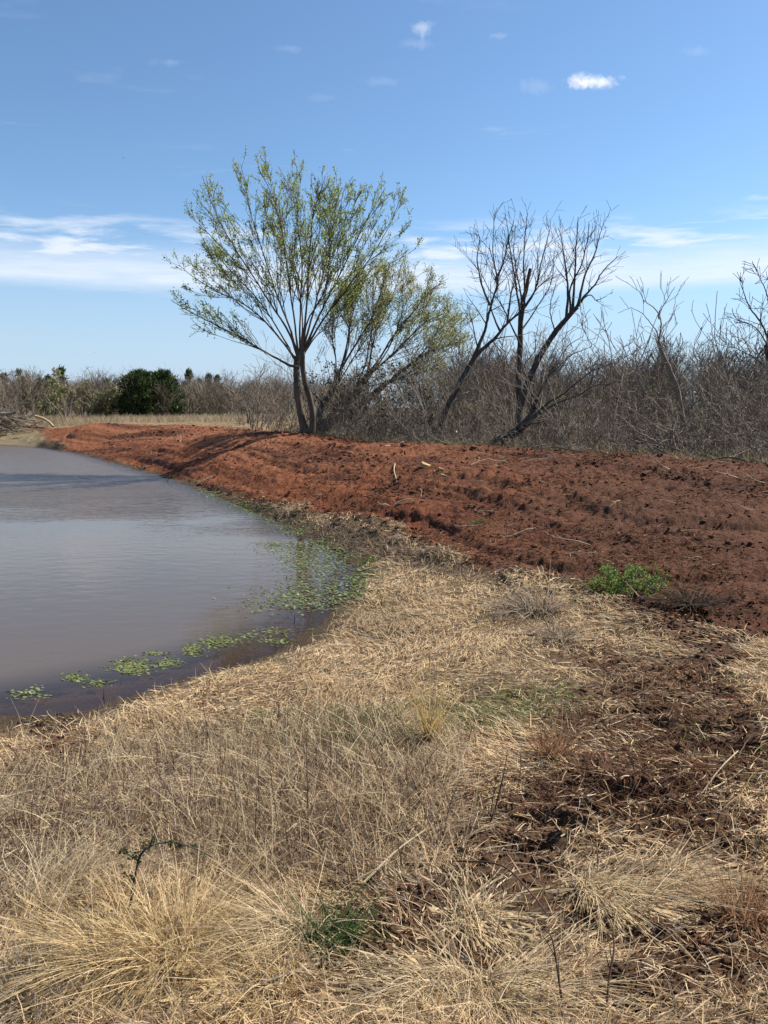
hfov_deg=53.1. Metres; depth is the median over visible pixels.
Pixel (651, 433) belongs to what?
bare shrub
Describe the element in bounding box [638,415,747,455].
bare shrub
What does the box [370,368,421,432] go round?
leafing shrub
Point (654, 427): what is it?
bare shrub
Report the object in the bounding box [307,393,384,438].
bare shrub
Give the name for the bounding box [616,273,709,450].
bent sapling
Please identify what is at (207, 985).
grass tussock
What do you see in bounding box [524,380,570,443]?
bare shrub
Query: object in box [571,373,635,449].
bare shrub
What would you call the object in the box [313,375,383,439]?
bare shrub
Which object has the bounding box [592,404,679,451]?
bare shrub
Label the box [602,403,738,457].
bare shrub
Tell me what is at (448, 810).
weed stem
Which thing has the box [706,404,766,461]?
bare shrub
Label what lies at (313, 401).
bare shrub
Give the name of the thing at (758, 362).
bare shrub
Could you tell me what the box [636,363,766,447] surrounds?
bare shrub
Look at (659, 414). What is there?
bare shrub
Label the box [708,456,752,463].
fallen branch
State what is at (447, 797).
weed stem
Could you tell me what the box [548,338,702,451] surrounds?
bare shrub
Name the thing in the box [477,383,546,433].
bare shrub
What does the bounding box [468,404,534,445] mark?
bare shrub
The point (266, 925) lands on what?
grass tussock
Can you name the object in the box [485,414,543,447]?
bare shrub
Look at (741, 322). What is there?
bare tree
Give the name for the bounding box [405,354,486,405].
bare shrub
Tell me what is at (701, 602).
grass tussock
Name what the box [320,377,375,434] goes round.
bare shrub
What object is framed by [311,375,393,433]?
bare shrub
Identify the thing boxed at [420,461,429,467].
wood slab
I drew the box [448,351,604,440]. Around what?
bare shrub
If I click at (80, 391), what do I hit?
leafing shrub
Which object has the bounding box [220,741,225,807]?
weed stem
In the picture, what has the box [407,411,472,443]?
bare shrub
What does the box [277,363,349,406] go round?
bare shrub
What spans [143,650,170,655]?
pondweed mat
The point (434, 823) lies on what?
weed stem
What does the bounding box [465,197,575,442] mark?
bare tree
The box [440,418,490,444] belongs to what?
bare shrub
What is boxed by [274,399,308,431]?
bare shrub
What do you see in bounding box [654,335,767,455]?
bare shrub
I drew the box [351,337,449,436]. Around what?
bare shrub
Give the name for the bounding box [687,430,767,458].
bare shrub
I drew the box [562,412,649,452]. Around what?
bare shrub
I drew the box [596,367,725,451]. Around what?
bare shrub
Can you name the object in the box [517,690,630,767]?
grass tussock
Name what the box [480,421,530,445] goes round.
bare shrub
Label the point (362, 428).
bare shrub
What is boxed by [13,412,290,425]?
field grass
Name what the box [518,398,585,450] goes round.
bare shrub
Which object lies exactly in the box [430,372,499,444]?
bare shrub
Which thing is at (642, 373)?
bare shrub
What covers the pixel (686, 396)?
bare shrub
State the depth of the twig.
9.34 m
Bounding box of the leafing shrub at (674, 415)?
[639,402,717,454]
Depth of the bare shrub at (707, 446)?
14.17 m
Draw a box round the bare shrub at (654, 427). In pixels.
[606,377,719,453]
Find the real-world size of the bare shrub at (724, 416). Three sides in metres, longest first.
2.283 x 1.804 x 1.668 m
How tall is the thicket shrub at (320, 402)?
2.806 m
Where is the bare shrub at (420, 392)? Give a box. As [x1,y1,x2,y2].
[372,367,456,439]
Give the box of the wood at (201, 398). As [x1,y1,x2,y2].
[0,362,360,420]
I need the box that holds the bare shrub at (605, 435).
[564,404,628,451]
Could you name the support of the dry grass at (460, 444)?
on the ground at (68, 698)
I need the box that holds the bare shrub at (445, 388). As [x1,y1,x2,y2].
[382,345,509,440]
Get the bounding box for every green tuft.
[225,868,416,977]
[319,724,369,747]
[360,555,381,561]
[461,517,492,525]
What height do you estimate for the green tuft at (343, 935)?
0.228 m
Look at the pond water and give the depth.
10.54 m
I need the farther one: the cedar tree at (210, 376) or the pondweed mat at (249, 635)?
the cedar tree at (210, 376)
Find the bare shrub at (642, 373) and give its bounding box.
[577,340,681,425]
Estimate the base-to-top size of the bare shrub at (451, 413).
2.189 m
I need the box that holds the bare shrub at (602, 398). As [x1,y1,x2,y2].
[543,354,672,446]
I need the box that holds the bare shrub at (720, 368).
[602,296,767,453]
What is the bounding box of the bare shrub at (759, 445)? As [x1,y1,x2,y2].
[678,411,767,461]
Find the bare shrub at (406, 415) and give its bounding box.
[377,392,451,440]
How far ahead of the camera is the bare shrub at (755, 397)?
26.56 m
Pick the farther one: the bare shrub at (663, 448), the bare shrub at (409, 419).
the bare shrub at (409, 419)
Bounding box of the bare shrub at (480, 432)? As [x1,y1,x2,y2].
[464,422,515,443]
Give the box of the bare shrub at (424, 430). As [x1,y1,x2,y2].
[397,409,467,443]
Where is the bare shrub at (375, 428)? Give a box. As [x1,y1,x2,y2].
[345,402,421,441]
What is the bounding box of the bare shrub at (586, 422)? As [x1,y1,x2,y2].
[572,378,650,447]
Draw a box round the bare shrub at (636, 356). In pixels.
[566,297,764,445]
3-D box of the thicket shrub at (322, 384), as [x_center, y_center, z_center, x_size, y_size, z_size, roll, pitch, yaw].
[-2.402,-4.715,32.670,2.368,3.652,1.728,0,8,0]
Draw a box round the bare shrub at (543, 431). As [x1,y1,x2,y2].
[487,403,576,450]
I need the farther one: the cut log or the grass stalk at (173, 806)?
the cut log
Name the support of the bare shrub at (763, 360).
on the ground at (68, 698)
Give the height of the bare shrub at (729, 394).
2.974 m
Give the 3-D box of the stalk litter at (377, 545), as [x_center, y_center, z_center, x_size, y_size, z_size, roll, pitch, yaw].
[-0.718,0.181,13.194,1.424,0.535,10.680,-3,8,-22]
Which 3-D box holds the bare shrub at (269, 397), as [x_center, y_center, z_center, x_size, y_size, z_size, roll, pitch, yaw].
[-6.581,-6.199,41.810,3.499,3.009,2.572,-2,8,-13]
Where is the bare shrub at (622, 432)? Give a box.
[591,405,709,457]
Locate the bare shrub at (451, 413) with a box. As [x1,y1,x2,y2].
[425,386,481,441]
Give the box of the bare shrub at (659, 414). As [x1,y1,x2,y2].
[566,333,742,453]
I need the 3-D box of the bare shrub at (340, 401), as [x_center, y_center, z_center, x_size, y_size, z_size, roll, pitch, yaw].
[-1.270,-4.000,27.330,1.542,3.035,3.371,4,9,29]
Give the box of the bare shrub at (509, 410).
[488,385,540,435]
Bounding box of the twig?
[545,531,589,544]
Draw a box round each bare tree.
[0,386,33,424]
[44,382,80,420]
[68,366,88,415]
[239,360,276,422]
[245,356,288,421]
[436,199,563,438]
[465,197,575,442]
[489,310,635,445]
[511,202,628,447]
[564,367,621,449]
[711,258,767,376]
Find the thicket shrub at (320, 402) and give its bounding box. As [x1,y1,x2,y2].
[306,369,354,432]
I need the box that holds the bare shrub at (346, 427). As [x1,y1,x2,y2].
[331,418,368,433]
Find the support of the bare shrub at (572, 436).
on the ground at (68, 698)
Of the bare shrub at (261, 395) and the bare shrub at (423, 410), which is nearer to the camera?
the bare shrub at (423, 410)
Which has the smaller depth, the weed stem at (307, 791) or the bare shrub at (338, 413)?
the weed stem at (307, 791)
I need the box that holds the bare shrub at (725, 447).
[699,431,743,458]
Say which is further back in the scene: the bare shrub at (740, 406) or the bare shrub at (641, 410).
the bare shrub at (740, 406)
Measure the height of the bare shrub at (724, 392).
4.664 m
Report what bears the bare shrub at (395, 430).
on the ground at (68, 698)
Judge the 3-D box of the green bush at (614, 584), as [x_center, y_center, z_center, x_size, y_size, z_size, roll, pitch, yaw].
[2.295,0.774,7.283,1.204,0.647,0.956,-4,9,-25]
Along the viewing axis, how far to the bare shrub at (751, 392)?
20.77 m
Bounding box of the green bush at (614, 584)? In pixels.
[564,560,671,597]
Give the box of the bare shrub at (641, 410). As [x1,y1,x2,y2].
[610,379,672,451]
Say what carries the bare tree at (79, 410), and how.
on the ground at (68, 698)
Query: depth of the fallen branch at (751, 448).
13.11 m
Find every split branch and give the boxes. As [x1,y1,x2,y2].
[28,407,41,417]
[34,415,53,426]
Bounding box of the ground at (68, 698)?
[0,408,767,1023]
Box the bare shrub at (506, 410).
[473,362,580,446]
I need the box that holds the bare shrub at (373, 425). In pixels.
[343,407,389,438]
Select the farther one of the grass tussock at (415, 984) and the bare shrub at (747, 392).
the bare shrub at (747, 392)
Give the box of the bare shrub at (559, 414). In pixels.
[492,330,657,448]
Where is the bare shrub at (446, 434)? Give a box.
[429,423,472,442]
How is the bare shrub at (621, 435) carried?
on the ground at (68, 698)
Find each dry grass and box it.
[278,423,767,463]
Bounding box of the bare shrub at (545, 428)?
[526,396,582,449]
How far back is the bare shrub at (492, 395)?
26.92 m
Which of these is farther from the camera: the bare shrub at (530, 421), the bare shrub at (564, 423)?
the bare shrub at (564, 423)
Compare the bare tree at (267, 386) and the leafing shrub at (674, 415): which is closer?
the leafing shrub at (674, 415)
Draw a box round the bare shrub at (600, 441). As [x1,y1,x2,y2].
[581,430,645,451]
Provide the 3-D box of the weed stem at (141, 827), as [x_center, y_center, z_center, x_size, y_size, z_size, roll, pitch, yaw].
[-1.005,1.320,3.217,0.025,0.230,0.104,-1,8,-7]
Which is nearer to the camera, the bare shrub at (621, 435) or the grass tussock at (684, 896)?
the grass tussock at (684, 896)
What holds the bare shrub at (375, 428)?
on the ground at (68, 698)
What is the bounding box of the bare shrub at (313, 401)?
[294,387,327,425]
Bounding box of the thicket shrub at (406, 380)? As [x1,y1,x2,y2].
[374,358,434,440]
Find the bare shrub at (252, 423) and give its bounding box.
[232,379,273,428]
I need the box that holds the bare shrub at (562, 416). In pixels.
[543,384,585,437]
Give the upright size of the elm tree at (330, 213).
10.263 m
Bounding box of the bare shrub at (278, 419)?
[268,395,296,430]
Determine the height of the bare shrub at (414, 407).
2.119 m
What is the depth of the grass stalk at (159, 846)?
3.02 m
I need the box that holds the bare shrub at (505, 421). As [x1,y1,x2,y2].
[482,409,552,446]
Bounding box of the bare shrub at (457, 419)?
[429,397,490,443]
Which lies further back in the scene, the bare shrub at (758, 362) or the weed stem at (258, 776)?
the bare shrub at (758, 362)
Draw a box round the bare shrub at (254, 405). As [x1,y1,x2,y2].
[235,387,271,422]
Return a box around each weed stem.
[30,768,37,840]
[36,807,40,865]
[64,751,72,801]
[140,807,146,848]
[149,801,178,849]
[185,800,197,842]
[186,762,190,805]
[196,798,204,855]
[214,801,221,843]
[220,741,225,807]
[231,761,238,843]
[257,740,259,814]
[262,750,278,833]
[280,796,293,869]
[306,738,308,841]
[326,724,335,783]
[354,755,359,805]
[429,806,439,843]
[438,774,453,817]
[443,782,458,839]
[490,766,499,816]
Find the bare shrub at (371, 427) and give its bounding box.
[339,384,398,439]
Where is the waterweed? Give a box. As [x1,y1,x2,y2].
[199,482,395,616]
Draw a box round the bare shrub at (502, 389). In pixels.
[449,347,564,433]
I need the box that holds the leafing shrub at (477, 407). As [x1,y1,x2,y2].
[455,373,502,442]
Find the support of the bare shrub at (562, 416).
on the ground at (68, 698)
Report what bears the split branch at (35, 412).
on the brush pile
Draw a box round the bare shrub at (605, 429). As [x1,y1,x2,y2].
[549,379,663,449]
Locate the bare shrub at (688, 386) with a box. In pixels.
[661,358,709,444]
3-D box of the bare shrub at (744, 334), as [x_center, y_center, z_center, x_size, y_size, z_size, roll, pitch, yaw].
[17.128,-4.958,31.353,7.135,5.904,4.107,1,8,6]
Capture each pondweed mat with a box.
[6,684,51,700]
[60,673,87,682]
[78,677,116,687]
[105,655,157,678]
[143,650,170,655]
[149,656,182,668]
[182,643,209,656]
[191,633,242,648]
[221,630,269,643]
[236,626,292,637]
[261,633,293,646]
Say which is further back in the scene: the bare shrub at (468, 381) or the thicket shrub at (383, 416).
the bare shrub at (468, 381)
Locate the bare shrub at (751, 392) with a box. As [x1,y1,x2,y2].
[693,349,767,449]
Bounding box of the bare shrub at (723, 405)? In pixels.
[665,371,756,452]
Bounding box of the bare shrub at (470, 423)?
[454,406,489,439]
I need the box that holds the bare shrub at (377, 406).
[359,368,406,439]
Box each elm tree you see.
[162,144,423,434]
[300,250,482,435]
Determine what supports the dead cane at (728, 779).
on the ground at (68, 698)
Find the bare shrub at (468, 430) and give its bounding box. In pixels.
[435,404,493,444]
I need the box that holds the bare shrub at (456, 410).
[410,332,544,441]
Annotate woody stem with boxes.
[348,758,365,788]
[369,730,385,792]
[416,738,438,781]
[489,750,507,824]
[545,930,563,1008]
[596,833,600,870]
[605,925,614,1008]
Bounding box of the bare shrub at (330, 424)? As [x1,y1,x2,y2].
[294,408,346,435]
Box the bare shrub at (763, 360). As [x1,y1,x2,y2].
[705,324,767,451]
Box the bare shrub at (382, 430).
[363,419,389,439]
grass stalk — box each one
[150,821,163,870]
[170,782,175,835]
[235,757,248,853]
[315,780,344,826]
[350,822,358,881]
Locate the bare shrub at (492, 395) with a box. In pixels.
[468,361,515,444]
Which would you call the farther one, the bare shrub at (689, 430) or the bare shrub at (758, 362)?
the bare shrub at (758, 362)
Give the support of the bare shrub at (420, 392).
on the ground at (68, 698)
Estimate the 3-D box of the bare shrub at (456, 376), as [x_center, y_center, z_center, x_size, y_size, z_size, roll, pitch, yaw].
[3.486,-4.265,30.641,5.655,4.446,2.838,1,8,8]
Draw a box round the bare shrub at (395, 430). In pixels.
[371,417,420,440]
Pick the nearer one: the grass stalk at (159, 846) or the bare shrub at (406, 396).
the grass stalk at (159, 846)
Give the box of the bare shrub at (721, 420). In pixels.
[692,333,767,457]
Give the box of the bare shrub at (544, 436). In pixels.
[519,421,571,449]
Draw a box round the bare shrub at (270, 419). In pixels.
[252,381,293,430]
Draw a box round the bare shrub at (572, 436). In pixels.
[534,391,605,448]
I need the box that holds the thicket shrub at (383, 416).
[380,383,449,441]
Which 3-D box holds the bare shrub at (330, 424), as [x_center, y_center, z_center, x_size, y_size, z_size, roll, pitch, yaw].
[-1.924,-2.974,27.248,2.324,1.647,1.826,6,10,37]
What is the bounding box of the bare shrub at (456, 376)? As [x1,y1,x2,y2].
[406,349,533,438]
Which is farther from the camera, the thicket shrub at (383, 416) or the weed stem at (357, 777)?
the thicket shrub at (383, 416)
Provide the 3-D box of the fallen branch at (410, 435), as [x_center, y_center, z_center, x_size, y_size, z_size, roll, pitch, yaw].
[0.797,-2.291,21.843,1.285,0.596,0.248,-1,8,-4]
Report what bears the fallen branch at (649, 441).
on the ground at (68, 698)
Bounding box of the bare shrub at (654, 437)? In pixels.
[628,426,683,451]
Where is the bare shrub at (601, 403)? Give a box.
[571,364,691,450]
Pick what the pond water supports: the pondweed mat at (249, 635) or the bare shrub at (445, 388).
the pondweed mat at (249, 635)
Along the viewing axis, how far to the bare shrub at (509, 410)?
37.54 m
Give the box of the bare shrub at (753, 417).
[645,326,767,462]
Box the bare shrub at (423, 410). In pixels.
[365,330,491,442]
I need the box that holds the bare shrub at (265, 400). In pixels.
[225,367,310,430]
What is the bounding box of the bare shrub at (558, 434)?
[532,414,588,450]
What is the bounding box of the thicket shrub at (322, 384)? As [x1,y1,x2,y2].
[302,357,346,428]
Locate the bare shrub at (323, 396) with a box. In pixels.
[312,378,355,427]
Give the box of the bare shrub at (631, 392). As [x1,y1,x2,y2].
[571,355,689,447]
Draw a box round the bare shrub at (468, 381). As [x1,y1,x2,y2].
[417,340,531,440]
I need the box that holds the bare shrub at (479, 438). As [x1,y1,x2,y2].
[453,404,517,442]
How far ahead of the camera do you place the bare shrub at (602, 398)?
27.30 m
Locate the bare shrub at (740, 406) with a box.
[663,367,767,453]
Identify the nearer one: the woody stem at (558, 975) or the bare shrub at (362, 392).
the woody stem at (558, 975)
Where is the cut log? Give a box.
[0,411,15,415]
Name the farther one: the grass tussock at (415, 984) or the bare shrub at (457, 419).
the bare shrub at (457, 419)
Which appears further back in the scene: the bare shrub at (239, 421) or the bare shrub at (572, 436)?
the bare shrub at (239, 421)
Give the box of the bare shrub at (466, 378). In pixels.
[415,318,515,432]
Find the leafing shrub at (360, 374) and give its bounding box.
[328,345,397,433]
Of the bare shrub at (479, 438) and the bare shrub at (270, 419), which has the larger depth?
the bare shrub at (270, 419)
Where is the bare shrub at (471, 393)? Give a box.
[440,372,509,432]
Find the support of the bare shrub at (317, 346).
on the ground at (68, 698)
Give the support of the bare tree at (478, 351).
on the ground at (68, 698)
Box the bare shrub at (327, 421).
[297,393,360,435]
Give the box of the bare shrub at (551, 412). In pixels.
[525,383,565,443]
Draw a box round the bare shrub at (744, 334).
[729,313,762,365]
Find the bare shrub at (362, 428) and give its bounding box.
[349,413,374,438]
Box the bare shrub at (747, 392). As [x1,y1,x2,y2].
[727,350,764,431]
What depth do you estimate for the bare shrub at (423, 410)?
20.95 m
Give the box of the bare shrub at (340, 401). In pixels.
[318,357,372,434]
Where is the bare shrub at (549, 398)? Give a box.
[529,377,587,423]
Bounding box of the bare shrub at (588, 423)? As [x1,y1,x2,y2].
[565,399,616,446]
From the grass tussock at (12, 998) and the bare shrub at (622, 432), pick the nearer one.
the grass tussock at (12, 998)
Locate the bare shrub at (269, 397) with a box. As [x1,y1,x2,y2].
[234,375,293,422]
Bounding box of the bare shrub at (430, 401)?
[390,379,478,439]
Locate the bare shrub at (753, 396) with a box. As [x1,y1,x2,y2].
[726,372,767,425]
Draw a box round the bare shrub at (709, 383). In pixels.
[669,349,766,447]
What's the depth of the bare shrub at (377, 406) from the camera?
25.18 m
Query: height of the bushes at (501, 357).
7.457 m
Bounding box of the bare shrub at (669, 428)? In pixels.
[602,386,747,459]
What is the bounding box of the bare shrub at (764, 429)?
[745,400,767,460]
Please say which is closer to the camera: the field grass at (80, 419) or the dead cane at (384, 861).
the dead cane at (384, 861)
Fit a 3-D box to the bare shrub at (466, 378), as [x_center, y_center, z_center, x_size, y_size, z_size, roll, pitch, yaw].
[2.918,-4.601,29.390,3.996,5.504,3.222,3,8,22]
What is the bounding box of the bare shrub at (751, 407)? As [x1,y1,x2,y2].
[734,373,767,456]
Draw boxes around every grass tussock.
[0,792,372,1023]
[0,827,227,1023]
[0,861,169,1023]
[1,777,217,944]
[83,834,422,1021]
[119,890,362,1023]
[275,885,592,1023]
[378,644,487,744]
[412,864,576,977]
[458,895,694,1023]
[468,559,590,633]
[505,601,614,661]
[512,842,740,958]
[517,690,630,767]
[588,819,767,957]
[613,838,767,960]
[625,571,767,618]
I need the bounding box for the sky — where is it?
[0,0,767,407]
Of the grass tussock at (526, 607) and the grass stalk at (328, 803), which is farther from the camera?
the grass tussock at (526, 607)
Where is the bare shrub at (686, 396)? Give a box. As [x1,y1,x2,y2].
[641,370,718,436]
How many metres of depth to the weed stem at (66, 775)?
3.85 m
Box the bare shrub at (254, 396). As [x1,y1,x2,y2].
[227,366,301,420]
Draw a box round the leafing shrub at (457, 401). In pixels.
[425,349,499,438]
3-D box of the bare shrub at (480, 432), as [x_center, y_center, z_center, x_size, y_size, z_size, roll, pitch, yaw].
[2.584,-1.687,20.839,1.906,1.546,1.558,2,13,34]
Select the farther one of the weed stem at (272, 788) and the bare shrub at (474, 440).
the bare shrub at (474, 440)
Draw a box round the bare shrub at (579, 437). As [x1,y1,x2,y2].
[555,416,618,449]
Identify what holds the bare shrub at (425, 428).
on the ground at (68, 698)
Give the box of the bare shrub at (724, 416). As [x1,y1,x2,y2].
[668,402,767,459]
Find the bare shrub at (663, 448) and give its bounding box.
[605,385,762,460]
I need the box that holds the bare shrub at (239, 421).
[229,402,255,424]
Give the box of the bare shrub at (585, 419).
[570,400,602,447]
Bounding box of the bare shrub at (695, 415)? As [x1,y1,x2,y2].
[625,362,767,449]
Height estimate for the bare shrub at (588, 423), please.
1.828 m
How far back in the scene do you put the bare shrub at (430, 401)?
26.31 m
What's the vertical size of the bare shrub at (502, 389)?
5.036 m
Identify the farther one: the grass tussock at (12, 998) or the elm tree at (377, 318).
the elm tree at (377, 318)
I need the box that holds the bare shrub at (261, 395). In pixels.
[219,362,301,429]
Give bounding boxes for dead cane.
[0,774,77,780]
[219,962,319,998]
[363,829,424,882]
[452,860,550,919]
[700,750,737,794]
[710,767,745,789]
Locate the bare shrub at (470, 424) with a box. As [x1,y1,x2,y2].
[463,405,478,442]
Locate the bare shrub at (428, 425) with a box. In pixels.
[412,401,446,442]
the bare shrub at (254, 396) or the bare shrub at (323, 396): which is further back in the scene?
the bare shrub at (254, 396)
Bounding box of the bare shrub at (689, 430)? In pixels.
[634,408,718,453]
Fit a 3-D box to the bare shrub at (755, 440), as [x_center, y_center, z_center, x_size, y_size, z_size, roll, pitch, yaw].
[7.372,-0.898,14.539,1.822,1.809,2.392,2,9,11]
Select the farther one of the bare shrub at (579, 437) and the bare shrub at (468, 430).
the bare shrub at (468, 430)
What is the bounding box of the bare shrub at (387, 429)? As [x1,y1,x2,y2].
[373,414,407,441]
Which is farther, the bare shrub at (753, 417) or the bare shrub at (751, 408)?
the bare shrub at (751, 408)
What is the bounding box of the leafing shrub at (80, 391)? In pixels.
[51,367,122,417]
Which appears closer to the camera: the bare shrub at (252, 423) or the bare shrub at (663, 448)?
the bare shrub at (663, 448)
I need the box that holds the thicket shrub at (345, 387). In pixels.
[319,350,384,433]
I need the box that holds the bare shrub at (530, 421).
[490,383,565,447]
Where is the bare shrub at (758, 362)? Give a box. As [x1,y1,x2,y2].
[731,317,767,451]
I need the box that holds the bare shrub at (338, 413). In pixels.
[322,357,359,434]
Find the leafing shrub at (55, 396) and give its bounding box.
[22,377,67,418]
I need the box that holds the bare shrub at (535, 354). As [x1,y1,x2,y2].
[386,332,543,432]
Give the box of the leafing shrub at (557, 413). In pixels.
[498,389,600,441]
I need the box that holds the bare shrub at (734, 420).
[702,386,766,452]
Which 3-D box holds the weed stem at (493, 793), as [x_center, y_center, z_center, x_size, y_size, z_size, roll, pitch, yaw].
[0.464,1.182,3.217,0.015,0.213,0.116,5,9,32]
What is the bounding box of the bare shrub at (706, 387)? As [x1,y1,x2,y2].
[683,375,733,430]
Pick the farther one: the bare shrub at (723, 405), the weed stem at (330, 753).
the bare shrub at (723, 405)
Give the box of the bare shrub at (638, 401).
[617,372,671,444]
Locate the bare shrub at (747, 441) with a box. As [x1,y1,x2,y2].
[688,417,767,459]
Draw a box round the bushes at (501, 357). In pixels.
[387,326,767,437]
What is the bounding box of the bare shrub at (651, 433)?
[603,406,711,450]
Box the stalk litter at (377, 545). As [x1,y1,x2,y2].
[240,498,505,586]
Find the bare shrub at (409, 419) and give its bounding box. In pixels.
[386,370,429,439]
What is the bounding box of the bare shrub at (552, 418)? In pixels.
[525,403,571,440]
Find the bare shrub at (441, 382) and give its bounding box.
[397,353,462,433]
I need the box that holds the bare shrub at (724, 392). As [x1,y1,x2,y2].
[695,372,767,426]
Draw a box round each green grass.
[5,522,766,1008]
[169,476,375,637]
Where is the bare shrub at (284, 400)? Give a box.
[255,370,339,430]
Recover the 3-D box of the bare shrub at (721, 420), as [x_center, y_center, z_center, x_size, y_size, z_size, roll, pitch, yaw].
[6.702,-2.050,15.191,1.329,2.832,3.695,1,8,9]
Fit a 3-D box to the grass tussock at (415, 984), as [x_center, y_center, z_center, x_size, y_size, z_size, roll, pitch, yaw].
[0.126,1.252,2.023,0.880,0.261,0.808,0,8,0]
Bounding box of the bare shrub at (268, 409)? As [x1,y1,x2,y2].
[237,389,292,429]
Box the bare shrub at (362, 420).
[344,392,397,438]
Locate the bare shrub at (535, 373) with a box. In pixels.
[472,319,594,433]
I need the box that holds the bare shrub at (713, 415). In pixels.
[662,387,748,450]
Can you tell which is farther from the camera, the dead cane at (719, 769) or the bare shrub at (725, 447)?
the bare shrub at (725, 447)
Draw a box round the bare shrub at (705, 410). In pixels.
[669,370,739,450]
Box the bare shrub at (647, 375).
[601,328,766,449]
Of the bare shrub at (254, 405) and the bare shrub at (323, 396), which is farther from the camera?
the bare shrub at (254, 405)
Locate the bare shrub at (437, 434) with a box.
[418,420,456,442]
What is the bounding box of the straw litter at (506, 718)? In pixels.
[0,442,767,1023]
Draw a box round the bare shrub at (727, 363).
[688,318,761,447]
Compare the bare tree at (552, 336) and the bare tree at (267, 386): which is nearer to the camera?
the bare tree at (552, 336)
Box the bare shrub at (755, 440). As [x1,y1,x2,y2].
[728,422,767,462]
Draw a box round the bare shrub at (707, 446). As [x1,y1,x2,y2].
[673,421,725,458]
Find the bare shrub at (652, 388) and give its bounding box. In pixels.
[590,354,689,445]
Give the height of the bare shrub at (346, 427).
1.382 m
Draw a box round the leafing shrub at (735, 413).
[712,382,766,454]
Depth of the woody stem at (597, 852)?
2.72 m
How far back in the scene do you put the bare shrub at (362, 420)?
25.12 m
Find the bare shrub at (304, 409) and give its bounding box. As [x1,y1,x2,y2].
[288,381,319,427]
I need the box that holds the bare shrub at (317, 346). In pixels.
[243,321,398,433]
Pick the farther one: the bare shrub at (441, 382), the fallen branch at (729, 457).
the bare shrub at (441, 382)
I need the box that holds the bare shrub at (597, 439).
[557,410,633,451]
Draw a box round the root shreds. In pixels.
[80,425,767,841]
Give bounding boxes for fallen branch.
[391,421,434,440]
[412,422,449,444]
[528,438,581,451]
[529,425,582,447]
[620,424,693,457]
[650,384,700,453]
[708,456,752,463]
[724,424,766,459]
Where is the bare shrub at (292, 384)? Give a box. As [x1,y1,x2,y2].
[274,354,324,421]
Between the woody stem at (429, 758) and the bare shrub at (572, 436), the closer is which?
the woody stem at (429, 758)
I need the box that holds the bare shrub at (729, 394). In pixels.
[694,355,767,448]
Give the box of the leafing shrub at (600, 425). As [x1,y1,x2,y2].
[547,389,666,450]
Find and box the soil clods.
[18,422,767,1020]
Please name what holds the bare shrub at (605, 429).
on the ground at (68, 698)
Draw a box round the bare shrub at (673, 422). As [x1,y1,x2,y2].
[638,388,731,455]
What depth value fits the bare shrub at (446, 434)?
22.59 m
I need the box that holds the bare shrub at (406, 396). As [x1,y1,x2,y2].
[359,374,447,421]
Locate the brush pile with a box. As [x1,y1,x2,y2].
[0,395,55,434]
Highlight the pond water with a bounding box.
[0,445,319,689]
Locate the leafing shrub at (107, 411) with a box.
[86,389,115,415]
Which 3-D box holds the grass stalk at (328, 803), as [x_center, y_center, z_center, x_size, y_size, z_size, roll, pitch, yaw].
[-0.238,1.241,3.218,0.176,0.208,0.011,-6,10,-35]
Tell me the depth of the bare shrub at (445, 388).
30.23 m
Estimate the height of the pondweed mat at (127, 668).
0.019 m
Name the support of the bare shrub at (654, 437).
on the ground at (68, 698)
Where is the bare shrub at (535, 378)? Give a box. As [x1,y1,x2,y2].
[458,315,583,444]
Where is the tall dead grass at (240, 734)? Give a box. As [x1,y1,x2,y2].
[0,653,522,912]
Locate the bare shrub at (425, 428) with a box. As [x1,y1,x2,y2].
[393,409,472,443]
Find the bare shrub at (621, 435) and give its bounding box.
[592,412,680,452]
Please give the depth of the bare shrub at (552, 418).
22.16 m
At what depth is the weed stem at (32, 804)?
3.49 m
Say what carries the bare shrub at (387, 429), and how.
on the ground at (68, 698)
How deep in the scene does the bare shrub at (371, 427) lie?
24.62 m
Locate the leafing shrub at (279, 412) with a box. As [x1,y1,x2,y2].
[259,392,294,430]
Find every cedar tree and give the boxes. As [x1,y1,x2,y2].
[0,373,9,384]
[14,368,29,413]
[43,374,51,414]
[55,365,72,409]
[108,368,175,417]
[137,366,189,416]
[184,367,194,413]
[203,372,216,414]
[213,374,224,413]
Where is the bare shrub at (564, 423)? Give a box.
[526,399,606,446]
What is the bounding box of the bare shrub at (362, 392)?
[345,345,402,439]
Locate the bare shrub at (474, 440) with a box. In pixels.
[436,409,495,443]
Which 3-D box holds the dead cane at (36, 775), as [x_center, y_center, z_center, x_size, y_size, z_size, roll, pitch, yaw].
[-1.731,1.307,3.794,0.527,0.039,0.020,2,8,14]
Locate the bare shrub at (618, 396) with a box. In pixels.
[576,305,767,449]
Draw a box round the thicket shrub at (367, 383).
[349,354,412,434]
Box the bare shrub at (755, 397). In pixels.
[728,374,767,453]
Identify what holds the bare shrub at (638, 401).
on the ground at (68, 698)
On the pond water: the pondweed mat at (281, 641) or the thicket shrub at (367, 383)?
the pondweed mat at (281, 641)
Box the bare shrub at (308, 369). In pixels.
[272,341,326,408]
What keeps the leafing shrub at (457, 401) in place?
on the ground at (68, 698)
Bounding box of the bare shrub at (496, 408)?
[453,363,570,443]
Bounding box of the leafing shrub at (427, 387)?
[353,325,499,433]
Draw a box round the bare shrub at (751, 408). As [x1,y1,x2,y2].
[693,375,767,450]
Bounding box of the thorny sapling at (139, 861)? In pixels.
[118,836,212,919]
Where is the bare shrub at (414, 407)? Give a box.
[390,383,446,440]
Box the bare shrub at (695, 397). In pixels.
[614,357,741,448]

